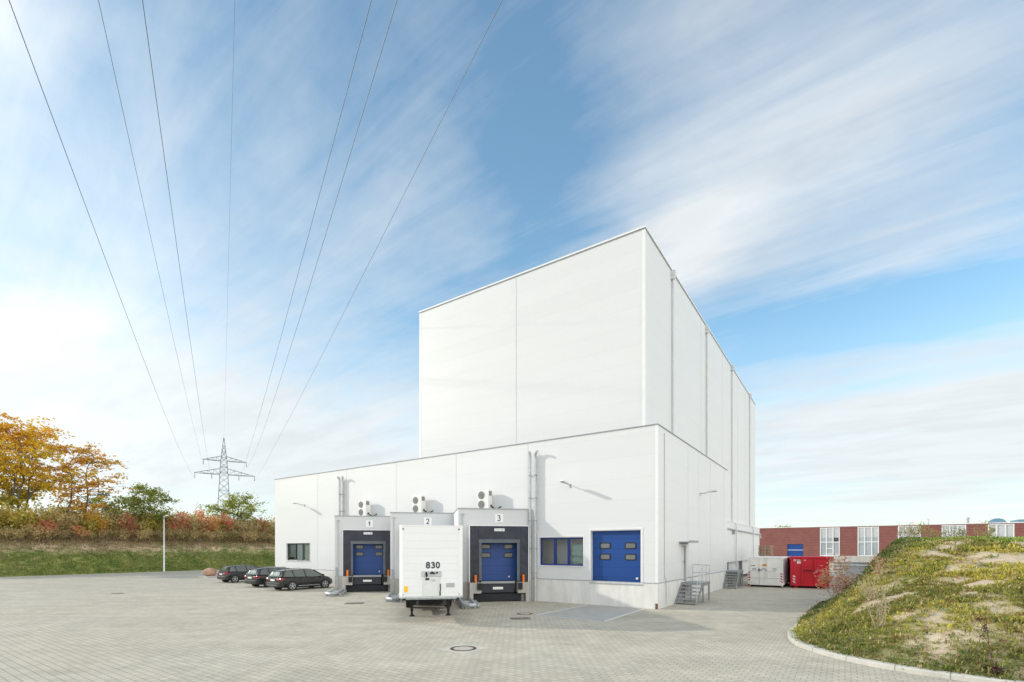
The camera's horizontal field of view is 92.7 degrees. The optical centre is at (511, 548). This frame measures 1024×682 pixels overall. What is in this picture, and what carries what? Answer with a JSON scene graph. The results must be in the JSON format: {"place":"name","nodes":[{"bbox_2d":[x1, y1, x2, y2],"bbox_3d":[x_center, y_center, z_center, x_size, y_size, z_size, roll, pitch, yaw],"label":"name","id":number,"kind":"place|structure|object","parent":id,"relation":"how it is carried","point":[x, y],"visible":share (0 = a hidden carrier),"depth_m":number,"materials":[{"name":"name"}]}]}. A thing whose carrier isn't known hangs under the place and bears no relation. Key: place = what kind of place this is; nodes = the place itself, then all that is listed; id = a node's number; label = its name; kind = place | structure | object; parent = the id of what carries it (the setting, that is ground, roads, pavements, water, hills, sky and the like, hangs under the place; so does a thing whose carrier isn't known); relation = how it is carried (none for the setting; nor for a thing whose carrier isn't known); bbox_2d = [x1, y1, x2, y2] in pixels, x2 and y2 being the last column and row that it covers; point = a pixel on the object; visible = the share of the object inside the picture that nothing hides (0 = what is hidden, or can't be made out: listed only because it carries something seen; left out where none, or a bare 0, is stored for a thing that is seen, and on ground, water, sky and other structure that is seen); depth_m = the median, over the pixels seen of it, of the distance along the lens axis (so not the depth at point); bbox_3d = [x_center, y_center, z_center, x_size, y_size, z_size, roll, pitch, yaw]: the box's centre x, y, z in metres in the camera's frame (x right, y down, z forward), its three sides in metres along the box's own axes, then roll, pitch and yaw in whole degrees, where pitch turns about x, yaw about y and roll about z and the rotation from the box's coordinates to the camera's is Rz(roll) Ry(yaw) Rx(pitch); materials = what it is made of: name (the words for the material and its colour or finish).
{"place":"outdoors","nodes":[
{"label":"outdoors","id":0,"kind":"place"},
{"bbox_2d":[0,537,274,576],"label":"embankment","id":1,"kind":"structure","parent":0,"point":[158,548],"depth_m":63.60,"materials":[{"name":"plant"}]},
{"bbox_2d":[0,496,14,528],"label":"hedge shrub","id":2,"kind":"object","parent":1,"relation":"on","point":[2,516],"visible":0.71,"depth_m":58.69,"materials":[{"name":"yellow plant"}]},
{"bbox_2d":[0,525,26,539],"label":"hedge shrub","id":3,"kind":"object","parent":1,"relation":"on","point":[18,533],"visible":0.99,"depth_m":57.98,"materials":[{"name":"brown plant"}]},
{"bbox_2d":[0,440,32,496],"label":"maple tree","id":4,"kind":"object","parent":1,"relation":"on","point":[1,482],"visible":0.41,"depth_m":61.80,"materials":[{"name":"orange plant"}]},
{"bbox_2d":[0,507,38,529],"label":"hedge shrub","id":5,"kind":"object","parent":1,"relation":"on","point":[7,523],"visible":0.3,"depth_m":59.54,"materials":[{"name":"green plant"}]},
{"bbox_2d":[0,500,59,533],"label":"hedge shrub","id":6,"kind":"object","parent":1,"relation":"on","point":[29,520],"visible":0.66,"depth_m":59.53,"materials":[{"name":"yellow plant"}]},
{"bbox_2d":[12,522,58,538],"bbox_3d":[-58.326,-2.228,59.879,3.601,2.298,3.687,0,0,9],"label":"hedge shrub","id":7,"kind":"object","parent":1,"relation":"on","point":[35,533],"visible":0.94,"depth_m":59.66,"materials":[{"name":"brown plant"}]},
{"bbox_2d":[30,516,60,534],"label":"red shrub","id":8,"kind":"object","parent":1,"relation":"on","point":[52,526],"visible":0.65,"depth_m":60.70,"materials":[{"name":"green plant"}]},
{"bbox_2d":[0,412,103,511],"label":"maple tree","id":9,"kind":"object","parent":1,"relation":"on","point":[29,444],"visible":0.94,"depth_m":61.44,"materials":[{"name":"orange plant"}]},
{"bbox_2d":[38,501,83,523],"bbox_3d":[-60.066,-4.295,64.752,4.291,4.354,5.471,0,0,5],"label":"hedge shrub","id":10,"kind":"object","parent":1,"relation":"on","point":[62,508],"visible":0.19,"depth_m":64.37,"materials":[{"name":"green plant"}]},
{"bbox_2d":[38,506,84,533],"bbox_3d":[-58.365,-3.594,63.391,5.459,3.969,5.526,0,0,-17],"label":"hedge shrub","id":11,"kind":"object","parent":1,"relation":"on","point":[59,519],"visible":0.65,"depth_m":62.63,"materials":[{"name":"brown plant"}]},
{"bbox_2d":[55,527,77,538],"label":"hedge shrub","id":12,"kind":"object","parent":1,"relation":"on","point":[66,532],"visible":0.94,"depth_m":61.97,"materials":[{"name":"brown plant"}]},
{"bbox_2d":[20,441,137,518],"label":"maple tree","id":13,"kind":"object","parent":1,"relation":"on","point":[82,460],"visible":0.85,"depth_m":65.88,"materials":[{"name":"orange plant"}]},
{"bbox_2d":[72,525,90,539],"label":"red shrub","id":14,"kind":"object","parent":1,"relation":"on","point":[81,528],"visible":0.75,"depth_m":63.21,"materials":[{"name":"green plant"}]},
{"bbox_2d":[64,509,107,535],"bbox_3d":[-56.877,-3.545,65.066,4.847,3.857,3.802,0,0,-7],"label":"hedge shrub","id":15,"kind":"object","parent":1,"relation":"on","point":[91,526],"visible":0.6,"depth_m":64.91,"materials":[{"name":"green plant"}]},
{"bbox_2d":[82,506,111,535],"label":"shrub","id":16,"kind":"object","parent":1,"relation":"on","point":[97,516],"visible":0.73,"depth_m":65.45,"materials":[{"name":"orange plant"}]},
{"bbox_2d":[83,510,120,534],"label":"hedge shrub","id":17,"kind":"object","parent":1,"relation":"on","point":[112,524],"visible":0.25,"depth_m":67.08,"materials":[{"name":"green plant"}]},
{"bbox_2d":[88,492,119,515],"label":"broadleaf tree","id":18,"kind":"object","parent":1,"relation":"on","point":[105,494],"visible":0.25,"depth_m":72.00,"materials":[{"name":"green plant"}]},
{"bbox_2d":[97,526,117,537],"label":"hedge shrub","id":19,"kind":"object","parent":1,"relation":"on","point":[105,533],"visible":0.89,"depth_m":65.56,"materials":[{"name":"brown plant"}]},
{"bbox_2d":[89,495,137,518],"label":"tree","id":20,"kind":"object","parent":1,"relation":"on","point":[95,500],"visible":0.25,"depth_m":69.89,"materials":[{"name":"plant"}]},
{"bbox_2d":[99,507,145,535],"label":"hedge shrub","id":21,"kind":"object","parent":1,"relation":"on","point":[120,515],"visible":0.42,"depth_m":67.91,"materials":[{"name":"brown plant"}]},
{"bbox_2d":[111,526,135,539],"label":"hedge shrub","id":22,"kind":"object","parent":1,"relation":"on","point":[123,533],"visible":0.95,"depth_m":66.89,"materials":[{"name":"brown plant"}]},
{"bbox_2d":[113,511,139,536],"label":"red shrub","id":23,"kind":"object","parent":1,"relation":"on","point":[128,525],"visible":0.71,"depth_m":67.74,"materials":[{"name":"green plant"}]},
{"bbox_2d":[0,526,274,575],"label":"bank grass","id":24,"kind":"structure","parent":1,"relation":"on","point":[97,538],"depth_m":63.89,"materials":[{"name":"green plant"}]},
{"bbox_2d":[133,527,153,540],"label":"hedge shrub","id":25,"kind":"object","parent":1,"relation":"on","point":[145,534],"visible":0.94,"depth_m":68.70,"materials":[{"name":"brown plant"}]},
{"bbox_2d":[106,482,182,528],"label":"broadleaf tree","id":26,"kind":"object","parent":1,"relation":"on","point":[135,503],"visible":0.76,"depth_m":70.76,"materials":[{"name":"green plant"}]},
{"bbox_2d":[130,515,159,531],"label":"hedge shrub","id":27,"kind":"object","parent":1,"relation":"on","point":[147,525],"visible":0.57,"depth_m":70.75,"materials":[{"name":"green plant"}]},
{"bbox_2d":[139,511,168,531],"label":"hedge shrub","id":28,"kind":"object","parent":1,"relation":"on","point":[157,528],"visible":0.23,"depth_m":71.93,"materials":[{"name":"green plant"}]},
{"bbox_2d":[151,529,174,539],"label":"hedge shrub","id":29,"kind":"object","parent":1,"relation":"on","point":[157,534],"visible":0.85,"depth_m":70.81,"materials":[{"name":"brown plant"}]},
{"bbox_2d":[162,526,188,538],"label":"hedge shrub","id":30,"kind":"object","parent":1,"relation":"on","point":[180,533],"visible":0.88,"depth_m":72.53,"materials":[{"name":"brown plant"}]},
{"bbox_2d":[161,509,192,531],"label":"red shrub","id":31,"kind":"object","parent":1,"relation":"on","point":[183,522],"visible":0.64,"depth_m":73.99,"materials":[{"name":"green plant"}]},
{"bbox_2d":[172,511,207,535],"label":"hedge shrub","id":32,"kind":"object","parent":1,"relation":"on","point":[193,525],"visible":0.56,"depth_m":74.99,"materials":[{"name":"brown plant"}]},
{"bbox_2d":[185,527,202,539],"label":"hedge shrub","id":33,"kind":"object","parent":1,"relation":"on","point":[194,533],"visible":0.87,"depth_m":74.34,"materials":[{"name":"brown plant"}]},
{"bbox_2d":[193,505,220,532],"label":"red shrub","id":34,"kind":"object","parent":1,"relation":"on","point":[209,520],"visible":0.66,"depth_m":77.16,"materials":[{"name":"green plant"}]},
{"bbox_2d":[201,529,223,540],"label":"hedge shrub","id":35,"kind":"object","parent":1,"relation":"on","point":[205,534],"visible":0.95,"depth_m":76.10,"materials":[{"name":"brown plant"}]},
{"bbox_2d":[208,529,228,540],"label":"hedge shrub","id":36,"kind":"object","parent":1,"relation":"on","point":[223,535],"visible":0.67,"depth_m":77.19,"materials":[{"name":"brown plant"}]},
{"bbox_2d":[206,516,233,532],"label":"hedge shrub","id":37,"kind":"object","parent":1,"relation":"on","point":[219,524],"visible":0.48,"depth_m":79.25,"materials":[{"name":"brown plant"}]},
{"bbox_2d":[214,511,236,530],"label":"red shrub","id":38,"kind":"object","parent":1,"relation":"on","point":[227,521],"visible":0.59,"depth_m":79.81,"materials":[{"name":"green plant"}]},
{"bbox_2d":[221,528,242,540],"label":"hedge shrub","id":39,"kind":"object","parent":1,"relation":"on","point":[235,534],"visible":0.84,"depth_m":79.11,"materials":[{"name":"brown plant"}]},
{"bbox_2d":[196,491,268,530],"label":"broadleaf tree","id":40,"kind":"object","parent":1,"relation":"on","point":[231,503],"visible":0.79,"depth_m":82.67,"materials":[{"name":"green plant"}]},
{"bbox_2d":[232,517,260,534],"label":"hedge shrub","id":41,"kind":"object","parent":1,"relation":"on","point":[245,528],"visible":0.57,"depth_m":81.77,"materials":[{"name":"brown plant"}]},
{"bbox_2d":[238,529,258,541],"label":"hedge shrub","id":42,"kind":"object","parent":1,"relation":"on","point":[252,535],"visible":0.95,"depth_m":80.78,"materials":[{"name":"brown plant"}]},
{"bbox_2d":[254,514,268,532],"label":"red shrub","id":43,"kind":"object","parent":1,"relation":"on","point":[262,522],"visible":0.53,"depth_m":84.95,"materials":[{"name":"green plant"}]},
{"bbox_2d":[255,529,269,539],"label":"hedge shrub","id":44,"kind":"object","parent":1,"relation":"on","point":[262,536],"visible":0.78,"depth_m":82.93,"materials":[{"name":"brown plant"}]},
{"bbox_2d":[253,519,274,534],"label":"hedge shrub","id":45,"kind":"object","parent":1,"relation":"on","point":[268,529],"visible":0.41,"depth_m":84.76,"materials":[{"name":"brown plant"}]},
{"bbox_2d":[0,562,965,681],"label":"paved yard","id":46,"kind":"structure","parent":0,"point":[178,626],"depth_m":16.47,"materials":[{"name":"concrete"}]},
{"bbox_2d":[163,515,168,571],"bbox_3d":[-44.971,-0.678,63.341,1.158,7.355,0.340,0,0,34],"label":"street lamp","id":47,"kind":"object","parent":46,"relation":"on","point":[165,516],"visible":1,"depth_m":63.56,"materials":[{"name":"metal"}]},
{"bbox_2d":[202,568,216,575],"bbox_3d":[-31.712,2.482,51.212,1.341,0.933,1.056,0,0,0],"label":"boulder","id":48,"kind":"object","parent":46,"relation":"on","point":[209,572],"visible":0.95,"depth_m":50.86,"materials":[{"name":"stone"}]},
{"bbox_2d":[217,565,257,582],"bbox_3d":[-24.292,2.265,44.464,2.180,1.566,4.232,0,0,37],"label":"parked car","id":49,"kind":"object","parent":46,"relation":"on","point":[235,574],"visible":0.62,"depth_m":43.06,"materials":[{"name":"grey paint"}]},
{"bbox_2d":[244,566,284,586],"bbox_3d":[-18.968,2.246,39.346,2.180,1.604,4.432,0,0,34],"label":"parked car","id":50,"kind":"object","parent":46,"relation":"on","point":[256,576],"visible":0.46,"depth_m":37.66,"materials":[{"name":"grey paint"}]},
{"bbox_2d":[266,568,332,590],"bbox_3d":[-15.742,2.251,36.443,2.180,1.594,4.532,0,0,34],"label":"parked car","id":51,"kind":"object","parent":46,"relation":"on","point":[290,579],"visible":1,"depth_m":35.35,"materials":[{"name":"black paint"}]},
{"bbox_2d":[325,588,346,595],"bbox_3d":[-11.493,2.853,31.894,1.014,0.295,3.293,0,0,-11],"label":"wheel guide","id":52,"kind":"object","parent":46,"relation":"on","point":[331,592],"visible":0.99,"depth_m":31.02,"materials":[{"name":"metal"}]},
{"bbox_2d":[334,515,389,591],"bbox_3d":[-11.325,0.355,34.921,6.184,5.310,3.048,0,0,34],"label":"loading dock","id":53,"kind":"object","parent":46,"relation":"on","point":[362,550],"visible":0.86,"depth_m":33.94,"materials":[{"name":"metal"}]},
{"bbox_2d":[358,500,376,515],"bbox_3d":[-10.639,-2.880,35.795,1.463,1.320,0.556,0,0,21],"label":"air conditioner","id":54,"kind":"object","parent":53,"relation":"on","point":[363,507],"visible":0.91,"depth_m":35.69,"materials":[{"name":"grey metal"}]},
{"bbox_2d":[353,544,384,574],"bbox_3d":[-10.101,0.675,34.535,2.350,2.350,0.080,0,0,-11],"label":"dock door","id":55,"kind":"structure","parent":53,"relation":"in","point":[367,558],"depth_m":34.52,"materials":[{"name":"blue metal"}]},
{"bbox_2d":[385,592,402,601],"bbox_3d":[-6.858,2.853,28.733,1.014,0.295,3.293,0,0,-11],"label":"wheel guide","id":56,"kind":"object","parent":46,"relation":"on","point":[392,598],"visible":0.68,"depth_m":27.64,"materials":[{"name":"metal"}]},
{"bbox_2d":[390,512,453,594],"bbox_3d":[-6.690,0.355,31.760,6.184,5.310,3.048,0,0,34],"label":"loading dock","id":57,"kind":"object","parent":46,"relation":"on","point":[397,519],"visible":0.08,"depth_m":30.71,"materials":[{"name":"metal"}]},
{"bbox_2d":[412,495,432,511],"bbox_3d":[-6.004,-2.880,32.634,1.463,1.320,0.556,0,0,21],"label":"air conditioner","id":58,"kind":"object","parent":57,"relation":"on","point":[418,503],"visible":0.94,"depth_m":32.52,"materials":[{"name":"grey metal"}]},
{"bbox_2d":[399,525,462,616],"bbox_3d":[-4.228,1.035,24.836,2.540,3.930,11.139,0,0,-11],"label":"semi trailer","id":59,"kind":"object","parent":46,"relation":"on","point":[430,564],"visible":1,"depth_m":19.50,"materials":[{"name":"white paint"}]},
{"bbox_2d":[439,644,487,653],"bbox_3d":[-1.460,3.002,14.640,1.040,0.036,1.040,0,0,34],"label":"manhole cover","id":60,"kind":"object","parent":46,"relation":"on","point":[463,648],"visible":1,"depth_m":14.62,"materials":[{"name":"metal"}]},
{"bbox_2d":[458,598,479,607],"bbox_3d":[-2.249,2.853,25.588,1.014,0.295,3.293,0,0,-11],"label":"wheel guide","id":61,"kind":"object","parent":46,"relation":"on","point":[471,603],"visible":0.97,"depth_m":24.67,"materials":[{"name":"metal"}]},
{"bbox_2d":[453,508,528,601],"bbox_3d":[-2.081,0.355,28.615,6.184,5.310,3.048,0,0,34],"label":"loading dock","id":62,"kind":"object","parent":46,"relation":"on","point":[495,552],"visible":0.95,"depth_m":27.66,"materials":[{"name":"metal"}]},
{"bbox_2d":[477,490,500,507],"bbox_3d":[-1.399,-2.880,29.492,1.463,1.320,0.556,0,0,21],"label":"air conditioner","id":63,"kind":"object","parent":62,"relation":"on","point":[484,498],"visible":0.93,"depth_m":29.39,"materials":[{"name":"grey metal"}]},
{"bbox_2d":[482,543,516,580],"bbox_3d":[-0.856,0.675,28.229,2.350,2.350,0.080,0,0,-11],"label":"dock door","id":64,"kind":"structure","parent":62,"relation":"in","point":[499,560],"depth_m":28.25,"materials":[{"name":"blue metal"}]},
{"bbox_2d":[274,225,760,608],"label":"warehouse","id":65,"kind":"structure","parent":46,"relation":"on","point":[602,378],"depth_m":29.48,"materials":[{"name":"metal"}]},
{"bbox_2d":[285,542,309,560],"bbox_3d":[-18.088,0.262,41.494,3.590,1.605,0.370,0,0,34],"label":"window","id":66,"kind":"structure","parent":65,"relation":"in","point":[301,550],"depth_m":41.60,"materials":[{"name":"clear glass"}]},
{"bbox_2d":[538,535,583,566],"bbox_3d":[2.748,0.137,27.224,2.920,1.695,0.275,0,0,34],"label":"window","id":67,"kind":"structure","parent":65,"relation":"in","point":[568,564],"depth_m":27.26,"materials":[{"name":"blue metal"}]},
{"bbox_2d":[593,530,640,581],"bbox_3d":[5.492,0.420,25.554,2.790,2.720,0.090,0,0,34],"label":"sectional door","id":68,"kind":"structure","parent":65,"relation":"in","point":[616,554],"depth_m":25.53,"materials":[{"name":"blue metal"}]},
{"bbox_2d":[541,605,644,620],"bbox_3d":[3.902,2.996,23.184,3.200,0.001,5.180,0,0,34],"label":"asphalt patch","id":69,"kind":"object","parent":46,"relation":"on","point":[596,612],"visible":1,"depth_m":22.88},
{"bbox_2d":[675,564,709,605],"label":"steel steps","id":70,"kind":"structure","parent":46,"relation":"on","point":[702,583],"depth_m":26.96,"materials":[{"name":"grey metal"}]},
{"bbox_2d":[723,570,742,588],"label":"steel steps","id":71,"kind":"structure","parent":46,"relation":"on","point":[731,576],"depth_m":37.34,"materials":[{"name":"grey metal"}]},
{"bbox_2d":[727,572,740,585],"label":"ramp block","id":72,"kind":"structure","parent":46,"relation":"on","point":[734,578],"depth_m":39.29,"materials":[{"name":"metal"}]},
{"bbox_2d":[748,556,788,586],"bbox_3d":[21.395,1.820,40.399,2.500,2.320,6.160,0,0,34],"label":"white container","id":73,"kind":"object","parent":46,"relation":"on","point":[768,571],"visible":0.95,"depth_m":37.99,"materials":[{"name":"metal"}]},
{"bbox_2d":[750,558,764,583],"bbox_3d":[19.221,1.750,38.252,1.060,1.960,0.067,0,0,34],"label":"door","id":74,"kind":"structure","parent":73,"relation":"in","point":[754,573],"depth_m":38.27,"materials":[{"name":"white paint"}]},
{"bbox_2d":[765,559,780,583],"bbox_3d":[20.130,1.750,37.633,1.100,1.960,0.067,0,0,34],"label":"door","id":75,"kind":"structure","parent":73,"relation":"in","point":[772,575],"depth_m":37.61,"materials":[{"name":"white paint"}]},
{"bbox_2d":[788,556,829,588],"bbox_3d":[23.806,1.798,39.392,2.580,2.397,6.070,0,0,27],"label":"red container","id":76,"kind":"object","parent":46,"relation":"on","point":[802,569],"visible":0.9,"depth_m":36.93,"materials":[{"name":"metal"}]},
{"bbox_2d":[814,554,860,597],"bbox_3d":[17.729,1.638,26.396,2.471,2.743,1.888,0,0,32],"label":"autumn shrub","id":77,"kind":"object","parent":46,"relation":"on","point":[843,582],"visible":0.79,"depth_m":26.39,"materials":[{"name":"red plant"}]},
{"bbox_2d":[833,562,871,570],"bbox_3d":[43.739,2.370,62.417,4.400,1.260,0.500,0,0,34],"label":"steel beam stack","id":78,"kind":"object","parent":46,"relation":"on","point":[853,563],"visible":0.25,"depth_m":62.55,"materials":[{"name":"grey metal"}]},
{"bbox_2d":[834,556,874,564],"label":"wall","id":79,"kind":"structure","parent":46,"relation":"on","point":[859,558],"depth_m":85.02,"materials":[{"name":"concrete"}]},
{"bbox_2d":[842,565,867,576],"bbox_3d":[37.755,2.390,52.669,3.580,1.220,1.750,0,0,34],"label":"skip","id":80,"kind":"object","parent":46,"relation":"on","point":[856,570],"visible":0.47,"depth_m":52.31,"materials":[{"name":"grey paint"}]},
{"bbox_2d":[759,518,1023,561],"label":"brick building","id":81,"kind":"structure","parent":46,"relation":"on","point":[860,540],"depth_m":109.11,"materials":[{"name":"red brick"}]},
{"bbox_2d":[787,544,802,555],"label":"roller door","id":82,"kind":"structure","parent":81,"relation":"in","point":[792,549],"depth_m":115.21,"materials":[{"name":"blue metal"}]},
{"bbox_2d":[787,624,1023,681],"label":"kerb","id":83,"kind":"structure","parent":46,"relation":"on","point":[906,669],"depth_m":12.01,"materials":[{"name":"concrete"}]},
{"bbox_2d":[801,539,1023,680],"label":"mound","id":84,"kind":"object","parent":46,"relation":"on","point":[936,616],"visible":0.23,"depth_m":13.49,"materials":[{"name":"soil"}]},
{"bbox_2d":[857,574,886,600],"bbox_3d":[12.409,1.351,16.836,0.944,0.949,0.860,0,0,0],"label":"dry weed","id":85,"kind":"object","parent":84,"relation":"on","point":[867,586],"visible":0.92,"depth_m":16.90,"materials":[{"name":"brown plant"}]},
{"bbox_2d":[862,584,893,627],"bbox_3d":[10.618,1.664,14.039,0.766,1.320,0.853,0,0,0],"label":"dry weed","id":86,"kind":"object","parent":84,"relation":"on","point":[881,607],"visible":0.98,"depth_m":14.03,"materials":[{"name":"brown plant"}]},
{"bbox_2d":[866,554,890,580],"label":"autumn shrub","id":87,"kind":"object","parent":84,"relation":"on","point":[878,563],"visible":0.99,"depth_m":18.76,"materials":[{"name":"beige plant"}]},
{"bbox_2d":[788,535,1023,681],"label":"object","id":88,"kind":"object","parent":84,"relation":"on","point":[813,627],"visible":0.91,"depth_m":14.98,"materials":[{"name":"green plant"}]},
{"bbox_2d":[896,522,916,538],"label":"tall weed","id":89,"kind":"object","parent":84,"relation":"on","point":[905,531],"visible":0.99,"depth_m":24.25,"materials":[{"name":"beige plant"}]},
{"bbox_2d":[915,520,932,536],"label":"tall weed","id":90,"kind":"object","parent":84,"relation":"on","point":[921,528],"visible":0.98,"depth_m":23.95,"materials":[{"name":"beige plant"}]},
{"bbox_2d":[973,520,994,536],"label":"tall weed","id":91,"kind":"object","parent":84,"relation":"on","point":[985,532],"visible":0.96,"depth_m":24.22,"materials":[{"name":"beige plant"}]},
{"bbox_2d":[977,614,1006,675],"bbox_3d":[10.748,2.183,10.924,0.504,1.446,0.368,0,0,-14],"label":"dock plant","id":92,"kind":"object","parent":84,"relation":"on","point":[995,667],"visible":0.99,"depth_m":10.97,"materials":[{"name":"brown plant"}]},
{"bbox_2d":[0,0,1023,527],"label":"sky","id":93,"kind":"structure","parent":0,"point":[835,188],"materials":[{"name":"blue"}]},
{"label":"ground","id":94,"kind":"structure","parent":0,"visible":0},
{"bbox_2d":[194,438,254,515],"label":"electricity pylon","id":95,"kind":"object","parent":94,"relation":"on","point":[223,466],"visible":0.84,"depth_m":145.56,"materials":[{"name":"metal"}]},
{"bbox_2d":[9,0,193,476],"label":"power line","id":96,"kind":"object","parent":95,"relation":"attached to","point":[74,175],"visible":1,"depth_m":17.73,"materials":[{"name":"grey metal"}]},
{"bbox_2d":[98,0,201,458],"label":"power line","id":97,"kind":"object","parent":95,"relation":"attached to","point":[135,168],"visible":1,"depth_m":25.70,"materials":[{"name":"grey metal"}]},
{"bbox_2d":[142,0,208,463],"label":"power line","id":98,"kind":"object","parent":95,"relation":"attached to","point":[167,179],"visible":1,"depth_m":19.30,"materials":[{"name":"grey metal"}]},
{"bbox_2d":[224,5,234,417],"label":"power line","id":99,"kind":"object","parent":95,"relation":"attached to","point":[230,173],"visible":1,"depth_m":32.97,"materials":[{"name":"grey metal"}]},
{"bbox_2d":[239,0,371,479],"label":"power line","id":100,"kind":"object","parent":95,"relation":"attached to","point":[324,174],"visible":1,"depth_m":20.16,"materials":[{"name":"grey metal"}]},
{"bbox_2d":[250,0,396,461],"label":"power line","id":101,"kind":"object","parent":95,"relation":"attached to","point":[343,176],"visible":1,"depth_m":20.15,"materials":[{"name":"grey metal"}]},
{"bbox_2d":[261,1,501,469],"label":"power line","id":102,"kind":"object","parent":95,"relation":"attached to","point":[411,179],"visible":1,"depth_m":22.64,"materials":[{"name":"grey metal"}]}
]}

